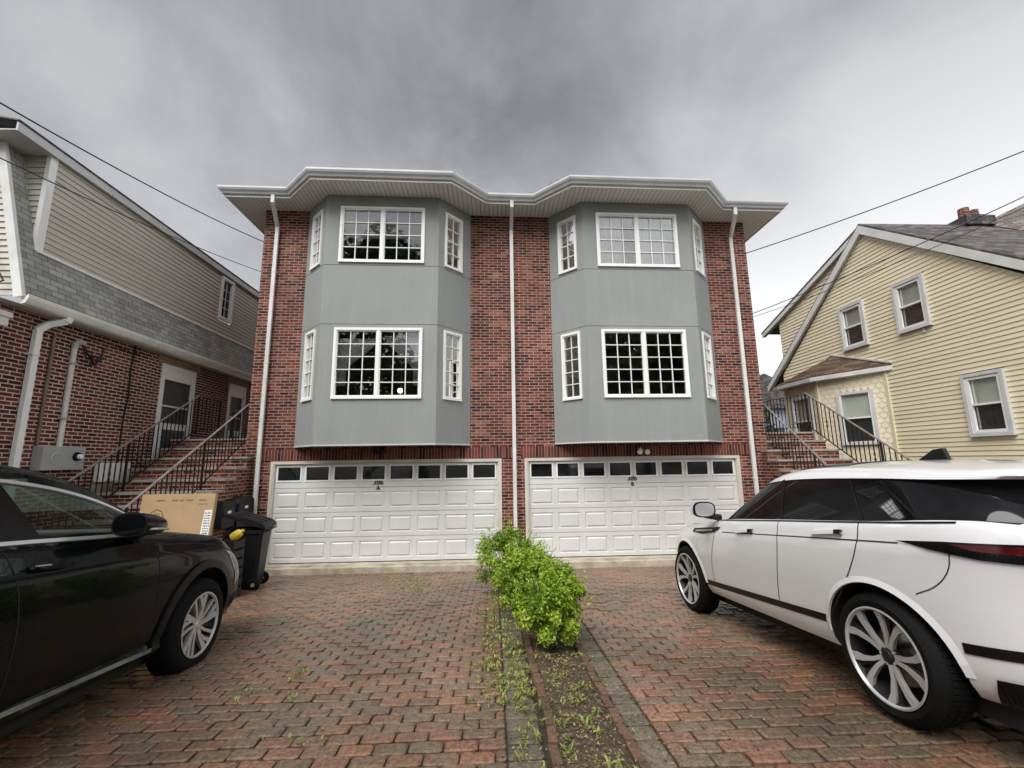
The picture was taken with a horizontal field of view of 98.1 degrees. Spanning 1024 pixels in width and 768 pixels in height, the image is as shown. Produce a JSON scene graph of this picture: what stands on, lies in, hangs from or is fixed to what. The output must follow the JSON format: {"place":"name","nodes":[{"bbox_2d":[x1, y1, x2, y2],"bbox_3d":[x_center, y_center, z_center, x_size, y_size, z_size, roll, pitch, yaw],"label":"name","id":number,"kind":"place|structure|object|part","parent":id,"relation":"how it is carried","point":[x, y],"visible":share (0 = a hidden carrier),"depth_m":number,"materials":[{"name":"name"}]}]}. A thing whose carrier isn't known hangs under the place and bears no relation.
{"place":"outdoors","nodes":[
{"label":"outdoors","id":0,"kind":"place"},
{"bbox_2d":[0,571,506,767],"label":"driveway","id":1,"kind":"structure","parent":0,"point":[235,662],"depth_m":3.31,"materials":[{"name":"red brick"}]},
{"bbox_2d":[0,465,238,736],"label":"parked car","id":2,"kind":"object","parent":1,"relation":"on","point":[96,591],"visible":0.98,"depth_m":3.04,"materials":[{"name":"black paint"}]},
{"bbox_2d":[140,493,218,535],"bbox_3d":[-4.947,2.468,6.434,1.043,1.698,0.239,0,-10,-4],"label":"cardboard sheet","id":3,"kind":"object","parent":1,"relation":"on","point":[189,513],"visible":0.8,"depth_m":6.57,"materials":[{"name":"brown cardboard"}]},
{"bbox_2d":[222,537,244,595],"bbox_3d":[-4.379,2.820,6.803,0.340,0.860,0.300,0,-10,-2],"label":"storage crate","id":4,"kind":"object","parent":1,"relation":"on","point":[234,546],"visible":0.34,"depth_m":6.87,"materials":[{"name":"black plastic"}]},
{"bbox_2d":[229,529,244,540],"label":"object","id":5,"kind":"object","parent":4,"relation":"on","point":[235,535],"visible":0.98,"depth_m":6.84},
{"bbox_2d":[223,511,276,590],"bbox_3d":[-4.511,2.852,7.641,0.698,1.250,0.640,1,-10,-12],"label":"trash bin","id":6,"kind":"object","parent":1,"relation":"on","point":[256,535],"visible":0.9,"depth_m":7.45,"materials":[{"name":"black plastic"}]},
{"bbox_2d":[233,576,638,767],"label":"weeds","id":7,"kind":"object","parent":1,"relation":"on","point":[519,684],"visible":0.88,"depth_m":3.30,"materials":[{"name":"green plant"}]},
{"bbox_2d":[0,0,1023,376],"label":"sky","id":8,"kind":"structure","parent":0,"point":[835,110],"materials":[{"name":"grey"}]},
{"bbox_2d":[41,585,1015,767],"bbox_3d":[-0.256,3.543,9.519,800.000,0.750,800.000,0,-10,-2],"label":"ground","id":9,"kind":"structure","parent":0,"point":[542,731],"depth_m":2.88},
{"bbox_2d":[0,116,258,492],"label":"gambrel house","id":10,"kind":"structure","parent":9,"relation":"on","point":[115,333],"depth_m":8.58,"materials":[{"name":"red brick"}]},
{"bbox_2d":[151,363,196,457],"bbox_3d":[-8.150,0.706,10.711,0.085,2.220,1.180,0,-10,-2],"label":"door","id":11,"kind":"structure","parent":10,"relation":"in","point":[177,385],"depth_m":10.68,"materials":[{"name":"white plastic"}]},
{"bbox_2d":[218,275,234,323],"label":"window","id":12,"kind":"structure","parent":10,"relation":"in","point":[227,291],"depth_m":12.82,"materials":[{"name":"white plastic"}]},
{"bbox_2d":[224,383,246,438],"bbox_3d":[-8.251,1.143,13.170,0.085,2.200,0.880,0,-10,-2],"label":"door","id":13,"kind":"structure","parent":10,"relation":"in","point":[236,394],"depth_m":13.25,"materials":[{"name":"white plastic"}]},
{"bbox_2d":[96,438,252,539],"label":"staircase","id":14,"kind":"structure","parent":9,"relation":"on","point":[229,479],"depth_m":8.99,"materials":[{"name":"red brick"}]},
{"bbox_2d":[68,395,221,498],"bbox_3d":[-7.345,1.614,8.814,0.042,3.262,4.701,0,-10,-2],"label":"railing","id":15,"kind":"object","parent":14,"relation":"on","point":[124,482],"visible":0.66,"depth_m":8.97,"materials":[{"name":"black metal"}]},
{"bbox_2d":[123,403,249,512],"bbox_3d":[-5.839,1.520,8.360,0.042,3.033,3.655,0,-10,-4],"label":"railing","id":16,"kind":"object","parent":14,"relation":"on","point":[204,442],"visible":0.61,"depth_m":8.36,"materials":[{"name":"black metal"}]},
{"bbox_2d":[213,501,235,528],"bbox_3d":[-5.458,2.463,8.409,0.215,0.500,0.410,0,-10,-2],"label":"trash bin","id":17,"kind":"object","parent":14,"relation":"attached to","point":[223,509],"visible":0.86,"depth_m":8.25,"materials":[{"name":"black plastic"}]},
{"bbox_2d":[229,410,248,437],"bbox_3d":[-7.361,1.175,12.278,0.965,0.909,0.068,0,-10,-2],"label":"railing","id":18,"kind":"object","parent":14,"relation":"on","point":[233,422],"visible":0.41,"depth_m":12.29,"materials":[{"name":"black metal"}]},
{"bbox_2d":[225,496,253,530],"bbox_3d":[-5.481,2.622,8.975,0.215,0.700,0.600,0,-10,-2],"label":"trash bin","id":19,"kind":"object","parent":14,"relation":"attached to","point":[244,503],"visible":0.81,"depth_m":8.88,"materials":[{"name":"black plastic"}]},
{"bbox_2d":[264,555,676,575],"bbox_3d":[0.071,3.956,9.557,10.542,0.396,0.810,0,-10,-2],"label":"step","id":20,"kind":"object","parent":9,"relation":"on","point":[438,566],"visible":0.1,"depth_m":9.21,"materials":[{"name":"concrete"}]},
{"bbox_2d":[20,573,933,767],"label":"fallen leaves","id":21,"kind":"object","parent":9,"relation":"on","point":[585,733],"visible":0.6,"depth_m":2.96,"materials":[{"name":"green plant"}]},
{"bbox_2d":[217,167,788,558],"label":"brick duplex","id":22,"kind":"structure","parent":9,"relation":"on","point":[417,314],"depth_m":10.00,"materials":[{"name":"red brick"}]},
{"bbox_2d":[0,157,260,271],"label":"power line","id":23,"kind":"object","parent":22,"relation":"attached to","point":[112,210],"visible":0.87,"depth_m":5.95,"materials":[{"name":"black metal"}]},
{"bbox_2d":[0,102,263,241],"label":"power line","id":24,"kind":"object","parent":22,"relation":"attached to","point":[113,166],"visible":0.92,"depth_m":6.45,"materials":[{"name":"black metal"}]},
{"bbox_2d":[300,329,315,401],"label":"window","id":25,"kind":"structure","parent":22,"relation":"in","point":[310,337],"depth_m":9.68,"materials":[{"name":"white plastic"}]},
{"bbox_2d":[309,209,323,270],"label":"window","id":26,"kind":"structure","parent":22,"relation":"in","point":[317,228],"depth_m":10.19,"materials":[{"name":"white plastic"}]},
{"bbox_2d":[330,327,422,398],"bbox_3d":[-2.845,-0.446,9.408,1.870,1.546,0.108,0,-10,-2],"label":"window","id":27,"kind":"structure","parent":22,"relation":"in","point":[378,330],"depth_m":9.38,"materials":[{"name":"white plastic"}]},
{"bbox_2d":[338,206,424,263],"bbox_3d":[-2.885,-3.320,9.905,1.870,1.355,0.108,0,-10,-2],"label":"window","id":28,"kind":"structure","parent":22,"relation":"in","point":[383,210],"depth_m":9.89,"materials":[{"name":"white plastic"}]},
{"bbox_2d":[265,458,501,564],"bbox_3d":[-2.718,2.723,9.614,5.000,2.136,0.132,0,-10,-2],"label":"garage door","id":29,"kind":"structure","parent":22,"relation":"attached to","point":[336,511],"depth_m":9.61,"materials":[{"name":"paint"}]},
{"bbox_3d":[-4.840,1.958,9.659,0.538,0.341,0.032,0,-10,-2],"label":"window frame","id":30,"kind":"part","parent":29,"relation":"part of","materials":[{"name":"white plastic"}]},
{"bbox_3d":[-4.236,1.954,9.685,0.538,0.341,0.032,0,-10,-2],"label":"window frame","id":31,"kind":"part","parent":29,"relation":"part of","materials":[{"name":"white plastic"}]},
{"bbox_3d":[-3.633,1.950,9.710,0.538,0.341,0.032,0,-10,-2],"label":"window frame","id":32,"kind":"part","parent":29,"relation":"part of","materials":[{"name":"white plastic"}]},
{"bbox_3d":[-3.030,1.946,9.736,0.538,0.341,0.032,0,-10,-2],"label":"window frame","id":33,"kind":"part","parent":29,"relation":"part of","materials":[{"name":"white plastic"}]},
{"bbox_2d":[269,534,497,563],"bbox_3d":[-2.707,3.518,9.491,4.830,0.527,0.044,0,-10,-2],"label":"door section","id":34,"kind":"structure","parent":29,"relation":"in","point":[460,546],"depth_m":9.47,"materials":[{"name":"paint"}]},
{"bbox_2d":[270,509,497,537],"bbox_3d":[-2.714,3.010,9.579,4.830,0.527,0.044,0,-10,-2],"label":"door section","id":35,"kind":"structure","parent":29,"relation":"in","point":[474,521],"depth_m":9.56,"materials":[{"name":"paint"}]},
{"bbox_2d":[272,485,497,512],"bbox_3d":[-2.721,2.503,9.666,4.830,0.527,0.044,0,-10,-2],"label":"door section","id":36,"kind":"structure","parent":29,"relation":"in","point":[463,497],"depth_m":9.65,"materials":[{"name":"paint"}]},
{"bbox_2d":[274,462,497,488],"bbox_3d":[-2.728,1.996,9.756,4.830,0.507,0.040,0,-10,-2],"label":"door section","id":37,"kind":"structure","parent":29,"relation":"in","point":[452,482],"depth_m":9.72,"materials":[{"name":"paint"}]},
{"bbox_3d":[-2.427,1.942,9.761,0.538,0.341,0.032,0,-10,-2],"label":"window frame","id":38,"kind":"part","parent":29,"relation":"part of","materials":[{"name":"white plastic"}]},
{"bbox_3d":[-1.824,1.938,9.787,0.538,0.341,0.032,0,-10,-2],"label":"window frame","id":39,"kind":"part","parent":29,"relation":"part of","materials":[{"name":"white plastic"}]},
{"bbox_3d":[-1.221,1.934,9.813,0.538,0.341,0.032,0,-10,-2],"label":"window frame","id":40,"kind":"part","parent":29,"relation":"part of","materials":[{"name":"white plastic"}]},
{"bbox_3d":[-0.617,1.929,9.838,0.538,0.341,0.032,0,-10,-2],"label":"window frame","id":41,"kind":"part","parent":29,"relation":"part of","materials":[{"name":"white plastic"}]},
{"bbox_2d":[443,330,461,401],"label":"window","id":42,"kind":"structure","parent":22,"relation":"in","point":[452,343],"depth_m":9.79,"materials":[{"name":"white plastic"}]},
{"bbox_2d":[444,212,462,272],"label":"window","id":43,"kind":"structure","parent":22,"relation":"in","point":[453,225],"depth_m":10.29,"materials":[{"name":"white plastic"}]},
{"bbox_2d":[557,215,577,274],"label":"window","id":44,"kind":"structure","parent":22,"relation":"in","point":[566,229],"depth_m":10.39,"materials":[{"name":"white plastic"}]},
{"bbox_2d":[561,331,582,400],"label":"window","id":45,"kind":"structure","parent":22,"relation":"in","point":[563,337],"depth_m":9.91,"materials":[{"name":"white plastic"}]},
{"bbox_2d":[524,455,743,557],"bbox_3d":[2.727,2.686,9.845,4.880,2.136,0.132,0,-10,-2],"label":"garage door","id":46,"kind":"structure","parent":22,"relation":"attached to","point":[600,506],"depth_m":9.85,"materials":[{"name":"paint"}]},
{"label":"window frame","id":47,"kind":"part","parent":46,"relation":"part of","materials":[{"name":"white plastic"}]},
{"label":"window frame","id":48,"kind":"part","parent":46,"relation":"part of","materials":[{"name":"white plastic"}]},
{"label":"window frame","id":49,"kind":"part","parent":46,"relation":"part of","materials":[{"name":"white plastic"}]},
{"bbox_2d":[530,530,680,556],"bbox_3d":[2.738,3.481,9.722,4.710,0.527,0.044,0,-10,-2],"label":"door section","id":50,"kind":"structure","parent":46,"relation":"in","point":[649,542],"depth_m":9.68,"materials":[{"name":"paint"}]},
{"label":"window frame","id":51,"kind":"part","parent":46,"relation":"part of","materials":[{"name":"white plastic"}]},
{"bbox_2d":[528,458,736,483],"bbox_3d":[2.717,1.959,9.987,4.710,0.507,0.040,0,-10,-2],"label":"door section","id":52,"kind":"structure","parent":46,"relation":"in","point":[580,480],"depth_m":9.95,"materials":[{"name":"paint"}]},
{"bbox_2d":[529,505,738,532],"bbox_3d":[2.731,2.974,9.810,4.710,0.527,0.044,0,-10,-2],"label":"door section","id":53,"kind":"structure","parent":46,"relation":"in","point":[635,518],"depth_m":9.78,"materials":[{"name":"paint"}]},
{"bbox_2d":[529,481,738,507],"bbox_3d":[2.724,2.466,9.897,4.710,0.527,0.044,0,-10,-2],"label":"door section","id":54,"kind":"structure","parent":46,"relation":"in","point":[715,492],"depth_m":9.88,"materials":[{"name":"paint"}]},
{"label":"window frame","id":55,"kind":"part","parent":46,"relation":"part of","materials":[{"name":"white plastic"}]},
{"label":"window frame","id":56,"kind":"part","parent":46,"relation":"part of","materials":[{"name":"white plastic"}]},
{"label":"window frame","id":57,"kind":"part","parent":46,"relation":"part of","materials":[{"name":"white plastic"}]},
{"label":"window frame","id":58,"kind":"part","parent":46,"relation":"part of","materials":[{"name":"white plastic"}]},
{"bbox_2d":[595,212,679,267],"bbox_3d":[2.851,-3.274,10.133,1.870,1.331,0.108,0,-10,-2],"label":"window","id":59,"kind":"structure","parent":22,"relation":"in","point":[635,216],"depth_m":10.12,"materials":[{"name":"white plastic"}]},
{"bbox_2d":[601,329,690,397],"bbox_3d":[2.890,-0.453,9.646,1.870,1.517,0.108,0,-10,-2],"label":"window","id":60,"kind":"structure","parent":22,"relation":"in","point":[642,332],"depth_m":9.63,"materials":[{"name":"white plastic"}]},
{"bbox_2d":[691,218,704,276],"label":"window","id":61,"kind":"structure","parent":22,"relation":"in","point":[697,240],"depth_m":10.55,"materials":[{"name":"white plastic"}]},
{"bbox_2d":[702,331,716,399],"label":"window","id":62,"kind":"structure","parent":22,"relation":"in","point":[706,339],"depth_m":10.06,"materials":[{"name":"white plastic"}]},
{"bbox_2d":[746,151,1023,253],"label":"power line","id":63,"kind":"object","parent":22,"relation":"attached to","point":[890,202],"visible":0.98,"depth_m":9.73,"materials":[{"name":"black rubber"}]},
{"bbox_2d":[753,196,1023,313],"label":"power line","id":64,"kind":"object","parent":22,"relation":"attached to","point":[895,254],"visible":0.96,"depth_m":9.13,"materials":[{"name":"black rubber"}]},
{"bbox_2d":[754,207,1023,316],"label":"power line","id":65,"kind":"object","parent":22,"relation":"attached to","point":[897,262],"visible":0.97,"depth_m":9.23,"materials":[{"name":"black rubber"}]},
{"bbox_2d":[527,630,634,767],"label":"planting bed","id":66,"kind":"object","parent":9,"relation":"on","point":[607,744],"visible":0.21,"depth_m":2.93,"materials":[{"name":"soil"}]},
{"bbox_2d":[473,517,546,584],"bbox_3d":[-0.012,2.609,6.794,1.164,1.112,1.524,0,-10,-2],"label":"bush","id":67,"kind":"object","parent":66,"relation":"on","point":[499,541],"visible":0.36,"depth_m":6.62,"materials":[{"name":"green plant"}]},
{"bbox_2d":[487,534,560,616],"bbox_3d":[0.171,2.336,5.451,0.951,0.909,1.334,0,-10,-2],"label":"bush","id":68,"kind":"object","parent":66,"relation":"on","point":[515,566],"visible":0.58,"depth_m":5.28,"materials":[{"name":"green plant"}]},
{"bbox_2d":[509,552,595,648],"bbox_3d":[0.373,2.096,4.338,0.814,0.850,1.098,0,-10,-2],"label":"bush","id":69,"kind":"object","parent":66,"relation":"on","point":[550,607],"visible":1,"depth_m":4.08,"materials":[{"name":"green plant"}]},
{"bbox_2d":[519,625,651,767],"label":"kerb","id":70,"kind":"structure","parent":9,"relation":"on","point":[555,758],"depth_m":2.91,"materials":[{"name":"brick"}]},
{"bbox_2d":[499,586,677,767],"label":"driveway border","id":71,"kind":"object","parent":9,"relation":"on","point":[534,751],"visible":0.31,"depth_m":2.97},
{"bbox_2d":[761,432,853,486],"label":"staircase","id":72,"kind":"structure","parent":9,"relation":"on","point":[776,464],"depth_m":9.93,"materials":[{"name":"red brick"}]},
{"bbox_2d":[763,403,827,469],"bbox_3d":[6.045,1.814,8.771,0.042,3.641,3.586,-1,-10,-2],"label":"railing","id":73,"kind":"object","parent":72,"relation":"on","point":[815,455],"visible":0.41,"depth_m":9.61,"materials":[{"name":"black metal"}]},
{"bbox_2d":[764,393,911,461],"bbox_3d":[7.313,1.808,10.148,0.042,3.448,6.800,0,-10,-2],"label":"railing","id":74,"kind":"object","parent":72,"relation":"on","point":[881,449],"visible":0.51,"depth_m":10.11,"materials":[{"name":"black metal"}]},
{"bbox_2d":[764,407,776,431],"bbox_3d":[14.634,3.999,26.382,2.916,5.245,2.763,0,-10,-2],"label":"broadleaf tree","id":75,"kind":"object","parent":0,"point":[768,421],"depth_m":25.97,"materials":[{"name":"green plant"}]},
{"bbox_2d":[760,374,788,431],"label":"distant house","id":76,"kind":"structure","parent":0,"point":[765,379],"depth_m":32.77,"materials":[{"name":"grey"}]},
{"bbox_2d":[573,566,1023,767],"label":"driveway","id":77,"kind":"structure","parent":0,"point":[631,608],"depth_m":3.19,"materials":[{"name":"red brick"}]},
{"bbox_2d":[675,448,1023,731],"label":"parked car","id":78,"kind":"object","parent":77,"relation":"on","point":[899,584],"visible":1,"depth_m":2.85,"materials":[{"name":"white paint"}]},
{"bbox_2d":[761,204,1023,462],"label":"yellow house","id":79,"kind":"structure","parent":0,"point":[918,356],"depth_m":10.85,"materials":[{"name":"plastic"}]},
{"bbox_2d":[790,395,817,439],"bbox_3d":[8.865,1.139,13.476,0.108,1.480,0.910,0,-10,-2],"label":"door","id":80,"kind":"structure","parent":79,"relation":"in","point":[803,429],"depth_m":13.55,"materials":[{"name":"white plastic"}]},
{"bbox_2d":[837,299,869,351],"bbox_3d":[9.566,-1.623,12.439,0.118,1.270,0.850,0,-10,-2],"label":"window","id":81,"kind":"structure","parent":79,"relation":"in","point":[852,319],"depth_m":12.46,"materials":[{"name":"white plastic"}]},
{"bbox_2d":[836,389,880,444],"bbox_3d":[9.306,0.908,11.943,0.108,1.440,0.880,4,-11,-26],"label":"window","id":82,"kind":"structure","parent":79,"relation":"in","point":[859,407],"depth_m":11.95,"materials":[{"name":"white plastic"}]},
{"bbox_2d":[890,273,932,334],"bbox_3d":[9.637,-1.921,10.721,0.118,1.270,0.820,0,-10,-2],"label":"window","id":83,"kind":"structure","parent":79,"relation":"in","point":[911,305],"depth_m":10.73,"materials":[{"name":"white plastic"}]},
{"bbox_2d":[959,368,1017,436],"bbox_3d":[9.722,0.398,9.079,0.118,1.320,0.810,0,-10,-2],"label":"window","id":84,"kind":"structure","parent":79,"relation":"in","point":[986,394],"depth_m":9.08,"materials":[{"name":"white plastic"}]}
]}

